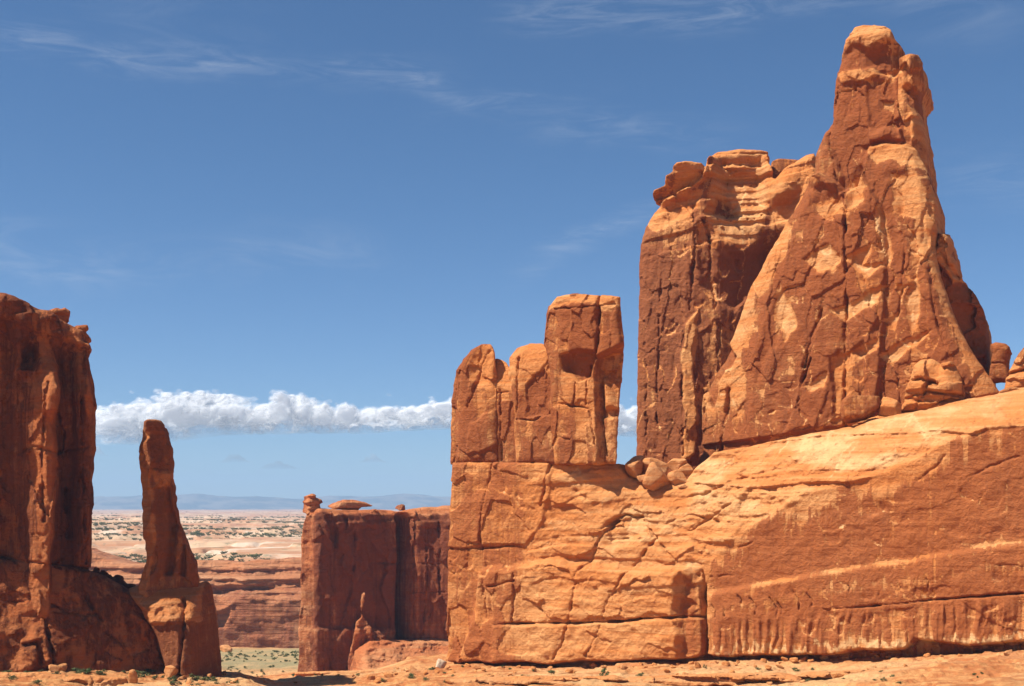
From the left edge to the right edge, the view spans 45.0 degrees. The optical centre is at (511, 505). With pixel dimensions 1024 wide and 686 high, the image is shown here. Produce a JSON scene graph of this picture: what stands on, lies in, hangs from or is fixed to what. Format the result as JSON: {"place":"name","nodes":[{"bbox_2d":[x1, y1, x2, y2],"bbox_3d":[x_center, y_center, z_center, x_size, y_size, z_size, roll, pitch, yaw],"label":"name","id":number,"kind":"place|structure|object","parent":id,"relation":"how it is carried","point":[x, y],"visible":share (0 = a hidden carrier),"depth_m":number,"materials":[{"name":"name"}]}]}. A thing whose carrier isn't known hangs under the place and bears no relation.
{"place":"outdoors","nodes":[
{"label":"outdoors","id":0,"kind":"place"},
{"bbox_2d":[93,567,99,572],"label":"rubble stone","id":1,"kind":"object","parent":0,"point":[96,569],"visible":0.45,"depth_m":245.58,"materials":[{"name":"stone"}]},
{"bbox_2d":[99,570,108,575],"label":"rubble stone","id":2,"kind":"object","parent":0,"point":[103,572],"visible":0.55,"depth_m":245.26,"materials":[{"name":"stone"}]},
{"bbox_2d":[112,575,123,583],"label":"rubble stone","id":3,"kind":"object","parent":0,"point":[118,578],"visible":0.69,"depth_m":245.32,"materials":[{"name":"stone"}]},
{"bbox_2d":[125,584,135,588],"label":"rubble stone","id":4,"kind":"object","parent":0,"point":[128,586],"visible":0.52,"depth_m":245.50,"materials":[{"name":"stone"}]},
{"bbox_2d":[93,493,450,509],"bbox_3d":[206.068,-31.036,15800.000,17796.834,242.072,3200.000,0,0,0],"label":"mountains","id":5,"kind":"structure","parent":0,"point":[215,502],"depth_m":15227.62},
{"bbox_2d":[96,391,636,438],"bbox_3d":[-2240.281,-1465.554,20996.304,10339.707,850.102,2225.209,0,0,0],"label":"cloud","id":6,"kind":"structure","parent":0,"point":[170,411],"depth_m":20274.07,"materials":[{"name":"white"}]},
{"bbox_2d":[0,509,1023,685],"bbox_3d":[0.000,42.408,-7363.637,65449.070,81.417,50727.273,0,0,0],"label":"ground","id":7,"kind":"structure","parent":0,"point":[995,668],"depth_m":242.05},
{"bbox_2d":[48,664,60,671],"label":"stone","id":8,"kind":"object","parent":7,"relation":"on","point":[53,668],"visible":0.93,"depth_m":222.10,"materials":[{"name":"stone"}]},
{"bbox_2d":[58,663,66,670],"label":"stone","id":9,"kind":"object","parent":7,"relation":"on","point":[63,666],"visible":0.86,"depth_m":224.95,"materials":[{"name":"stone"}]},
{"bbox_2d":[0,672,127,685],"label":"rock ledge","id":10,"kind":"object","parent":7,"relation":"on","point":[91,680],"visible":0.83,"depth_m":212.04,"materials":[{"name":"stone"}]},
{"bbox_2d":[0,293,164,671],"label":"rock cliff","id":11,"kind":"structure","parent":7,"relation":"on","point":[61,602],"depth_m":231.23,"materials":[{"name":"stone"}]},
{"bbox_2d":[50,308,69,322],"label":"cap rock","id":12,"kind":"object","parent":11,"relation":"on","point":[62,314],"visible":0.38,"depth_m":239.32,"materials":[{"name":"stone"}]},
{"bbox_2d":[75,325,91,351],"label":"cap rock","id":13,"kind":"object","parent":11,"relation":"on","point":[85,328],"visible":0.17,"depth_m":238.19,"materials":[{"name":"stone"}]},
{"bbox_2d":[127,669,137,682],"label":"stone","id":14,"kind":"object","parent":7,"relation":"on","point":[132,676],"visible":0.97,"depth_m":215.05,"materials":[{"name":"stone"}]},
{"bbox_2d":[141,671,150,676],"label":"shrub","id":15,"kind":"object","parent":7,"relation":"on","point":[144,674],"visible":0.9,"depth_m":223.87,"materials":[{"name":"green plant"}]},
{"bbox_2d":[164,665,177,677],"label":"stone","id":16,"kind":"object","parent":7,"relation":"on","point":[170,670],"visible":0.91,"depth_m":229.20,"materials":[{"name":"stone"}]},
{"bbox_2d":[167,676,176,681],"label":"shrub","id":17,"kind":"object","parent":7,"relation":"on","point":[174,679],"visible":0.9,"depth_m":208.07,"materials":[{"name":"green plant"}]},
{"bbox_2d":[129,419,221,677],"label":"rock spire","id":18,"kind":"object","parent":7,"relation":"on","point":[172,596],"visible":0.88,"depth_m":237.59,"materials":[{"name":"stone"}]},
{"bbox_2d":[89,548,301,647],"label":"canyon wall","id":19,"kind":"structure","parent":7,"relation":"on","point":[257,603],"depth_m":725.98,"materials":[{"name":"stone"}]},
{"bbox_2d":[92,511,305,562],"bbox_3d":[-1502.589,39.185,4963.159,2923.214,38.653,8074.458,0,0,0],"label":"scrub","id":20,"kind":"object","parent":7,"relation":"on","point":[197,533],"visible":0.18,"depth_m":1550.01,"materials":[{"name":"green plant"}]},
{"bbox_2d":[220,645,232,651],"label":"stone","id":21,"kind":"object","parent":7,"relation":"on","point":[225,648],"visible":0.78,"depth_m":665.90,"materials":[{"name":"stone"}]},
{"bbox_2d":[294,669,379,676],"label":"rock ledge","id":22,"kind":"object","parent":7,"relation":"on","point":[309,673],"visible":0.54,"depth_m":391.95,"materials":[{"name":"stone"}]},
{"bbox_2d":[367,675,374,679],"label":"rubble stone","id":23,"kind":"object","parent":7,"relation":"on","point":[370,677],"visible":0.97,"depth_m":251.74,"materials":[{"name":"stone"}]},
{"bbox_2d":[297,505,450,671],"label":"flat topped butte","id":24,"kind":"object","parent":7,"relation":"on","point":[374,587],"visible":0.53,"depth_m":425.16,"materials":[{"name":"brown stone"}]},
{"bbox_2d":[303,494,322,513],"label":"balanced rock","id":25,"kind":"object","parent":24,"relation":"on","point":[311,502],"visible":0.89,"depth_m":419.97,"materials":[{"name":"brown stone"}]},
{"bbox_2d":[328,500,371,509],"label":"cap rock","id":26,"kind":"object","parent":24,"relation":"on","point":[348,505],"visible":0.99,"depth_m":427.68,"materials":[{"name":"brown stone"}]},
{"bbox_2d":[395,504,404,510],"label":"cap rock","id":27,"kind":"object","parent":24,"relation":"on","point":[400,507],"visible":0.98,"depth_m":438.49,"materials":[{"name":"brown stone"}]},
{"bbox_2d":[374,677,381,682],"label":"rubble stone","id":28,"kind":"object","parent":7,"relation":"on","point":[377,679],"visible":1,"depth_m":241.08,"materials":[{"name":"stone"}]},
{"bbox_2d":[384,673,392,677],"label":"talus stone","id":29,"kind":"object","parent":7,"relation":"on","point":[387,675],"visible":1,"depth_m":255.38,"materials":[{"name":"stone"}]},
{"bbox_2d":[408,665,416,670],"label":"talus stone","id":30,"kind":"object","parent":7,"relation":"on","point":[411,668],"visible":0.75,"depth_m":261.79,"materials":[{"name":"stone"}]},
{"bbox_2d":[435,659,446,667],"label":"stone","id":31,"kind":"object","parent":7,"relation":"on","point":[440,663],"visible":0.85,"depth_m":264.38,"materials":[{"name":"beige stone"}]},
{"bbox_2d":[440,675,626,685],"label":"rock ledge","id":32,"kind":"object","parent":7,"relation":"on","point":[525,680],"visible":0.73,"depth_m":206.93,"materials":[{"name":"stone"}]},
{"bbox_2d":[565,668,572,673],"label":"rubble stone","id":33,"kind":"object","parent":7,"relation":"on","point":[569,671],"visible":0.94,"depth_m":231.77,"materials":[{"name":"stone"}]},
{"bbox_2d":[589,662,597,667],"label":"talus stone","id":34,"kind":"object","parent":7,"relation":"on","point":[593,664],"visible":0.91,"depth_m":253.79,"materials":[{"name":"stone"}]},
{"bbox_2d":[599,670,608,675],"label":"shrub","id":35,"kind":"object","parent":7,"relation":"on","point":[603,671],"visible":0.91,"depth_m":211.88,"materials":[{"name":"green plant"}]},
{"bbox_2d":[620,665,627,669],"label":"rubble stone","id":36,"kind":"object","parent":7,"relation":"on","point":[623,667],"visible":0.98,"depth_m":226.77,"materials":[{"name":"stone"}]},
{"bbox_2d":[695,662,700,668],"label":"talus stone","id":37,"kind":"object","parent":7,"relation":"on","point":[697,665],"visible":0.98,"depth_m":224.85,"materials":[{"name":"stone"}]},
{"bbox_2d":[625,672,802,685],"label":"rock ledge","id":38,"kind":"object","parent":7,"relation":"on","point":[722,679],"visible":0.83,"depth_m":204.64,"materials":[{"name":"stone"}]},
{"bbox_2d":[636,149,815,478],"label":"rock butte","id":39,"kind":"object","parent":7,"relation":"on","point":[715,226],"visible":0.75,"depth_m":295.45,"materials":[{"name":"stone"}]},
{"bbox_2d":[722,661,730,665],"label":"talus stone","id":40,"kind":"object","parent":7,"relation":"on","point":[726,663],"visible":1,"depth_m":227.73,"materials":[{"name":"stone"}]},
{"bbox_2d":[446,389,1023,666],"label":"rock wall","id":41,"kind":"structure","parent":7,"relation":"on","point":[898,536],"depth_m":238.24,"materials":[{"name":"stone"}]},
{"bbox_2d":[450,344,497,464],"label":"rock block","id":42,"kind":"object","parent":41,"relation":"on","point":[474,428],"visible":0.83,"depth_m":270.03,"materials":[{"name":"stone"}]},
{"bbox_2d":[495,358,515,461],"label":"rock block","id":43,"kind":"object","parent":41,"relation":"on","point":[506,426],"visible":0.41,"depth_m":267.48,"materials":[{"name":"stone"}]},
{"bbox_2d":[508,343,554,464],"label":"rock block","id":44,"kind":"object","parent":41,"relation":"on","point":[529,373],"visible":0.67,"depth_m":263.30,"materials":[{"name":"stone"}]},
{"bbox_2d":[544,293,623,465],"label":"rock block","id":45,"kind":"object","parent":41,"relation":"on","point":[584,341],"visible":1,"depth_m":256.06,"materials":[{"name":"stone"}]},
{"bbox_2d":[625,455,644,477],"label":"boulder","id":46,"kind":"object","parent":41,"relation":"on","point":[634,467],"visible":0.97,"depth_m":256.00,"materials":[{"name":"stone"}]},
{"bbox_2d":[637,474,644,481],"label":"boulder","id":47,"kind":"object","parent":41,"relation":"on","point":[640,478],"visible":0.77,"depth_m":254.60,"materials":[{"name":"stone"}]},
{"bbox_2d":[642,457,668,473],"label":"boulder","id":48,"kind":"object","parent":41,"relation":"on","point":[663,466],"visible":0.56,"depth_m":256.55,"materials":[{"name":"stone"}]},
{"bbox_2d":[643,462,669,490],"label":"boulder","id":49,"kind":"object","parent":41,"relation":"on","point":[655,478],"visible":0.99,"depth_m":251.97,"materials":[{"name":"stone"}]},
{"bbox_2d":[667,469,686,484],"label":"boulder","id":50,"kind":"object","parent":41,"relation":"on","point":[675,477],"visible":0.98,"depth_m":253.46,"materials":[{"name":"stone"}]},
{"bbox_2d":[667,458,687,470],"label":"boulder","id":51,"kind":"object","parent":41,"relation":"on","point":[673,464],"visible":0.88,"depth_m":256.04,"materials":[{"name":"stone"}]},
{"bbox_2d":[677,484,687,488],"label":"boulder","id":52,"kind":"object","parent":41,"relation":"on","point":[682,486],"visible":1,"depth_m":251.43,"materials":[{"name":"stone"}]},
{"bbox_2d":[679,464,693,475],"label":"boulder","id":53,"kind":"object","parent":41,"relation":"on","point":[687,469],"visible":0.94,"depth_m":255.11,"materials":[{"name":"stone"}]},
{"bbox_2d":[840,395,880,422],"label":"boulder","id":54,"kind":"object","parent":41,"relation":"on","point":[855,408],"visible":1,"depth_m":239.13,"materials":[{"name":"stone"}]},
{"bbox_2d":[877,397,901,416],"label":"boulder","id":55,"kind":"object","parent":41,"relation":"on","point":[890,406],"visible":0.92,"depth_m":238.46,"materials":[{"name":"stone"}]},
{"bbox_2d":[1004,348,1023,388],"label":"rock outcrop","id":56,"kind":"object","parent":41,"relation":"on","point":[1015,378],"visible":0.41,"depth_m":238.19,"materials":[{"name":"stone"}]},
{"bbox_2d":[789,657,797,662],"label":"talus stone","id":57,"kind":"object","parent":7,"relation":"on","point":[794,659],"visible":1,"depth_m":231.43,"materials":[{"name":"stone"}]},
{"bbox_2d":[798,657,806,661],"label":"talus stone","id":58,"kind":"object","parent":7,"relation":"on","point":[802,659],"visible":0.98,"depth_m":233.53,"materials":[{"name":"stone"}]},
{"bbox_2d":[819,655,827,659],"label":"talus stone","id":59,"kind":"object","parent":7,"relation":"on","point":[822,657],"visible":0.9,"depth_m":232.87,"materials":[{"name":"stone"}]},
{"bbox_2d":[699,25,998,464],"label":"rock tower","id":60,"kind":"structure","parent":7,"relation":"on","point":[859,286],"depth_m":252.41,"materials":[{"name":"stone"}]},
{"bbox_2d":[785,662,1023,682],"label":"rock ledge","id":61,"kind":"object","parent":7,"relation":"on","point":[818,675],"visible":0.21,"depth_m":201.74,"materials":[{"name":"stone"}]},
{"bbox_2d":[997,646,1004,651],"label":"talus stone","id":62,"kind":"object","parent":7,"relation":"on","point":[1002,648],"visible":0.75,"depth_m":218.46,"materials":[{"name":"stone"}]},
{"bbox_2d":[1003,650,1012,654],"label":"talus stone","id":63,"kind":"object","parent":7,"relation":"on","point":[1007,652],"visible":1,"depth_m":206.00,"materials":[{"name":"stone"}]},
{"bbox_2d":[0,0,1023,498],"label":"sky","id":64,"kind":"structure","parent":0,"point":[334,204],"materials":[{"name":"blue"}]},
{"bbox_2d":[852,387,1023,425],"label":"rock ledge","id":65,"kind":"object","parent":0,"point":[1008,389],"visible":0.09,"depth_m":238.45,"materials":[{"name":"stone"}]},
{"bbox_2d":[901,359,964,411],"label":"boulder","id":66,"kind":"structure","parent":65,"relation":"on","point":[932,382],"depth_m":238.72,"materials":[{"name":"stone"}]},
{"bbox_2d":[989,342,1011,382],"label":"balanced rock","id":67,"kind":"object","parent":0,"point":[1000,362],"visible":0.84,"depth_m":245.21,"materials":[{"name":"stone"}]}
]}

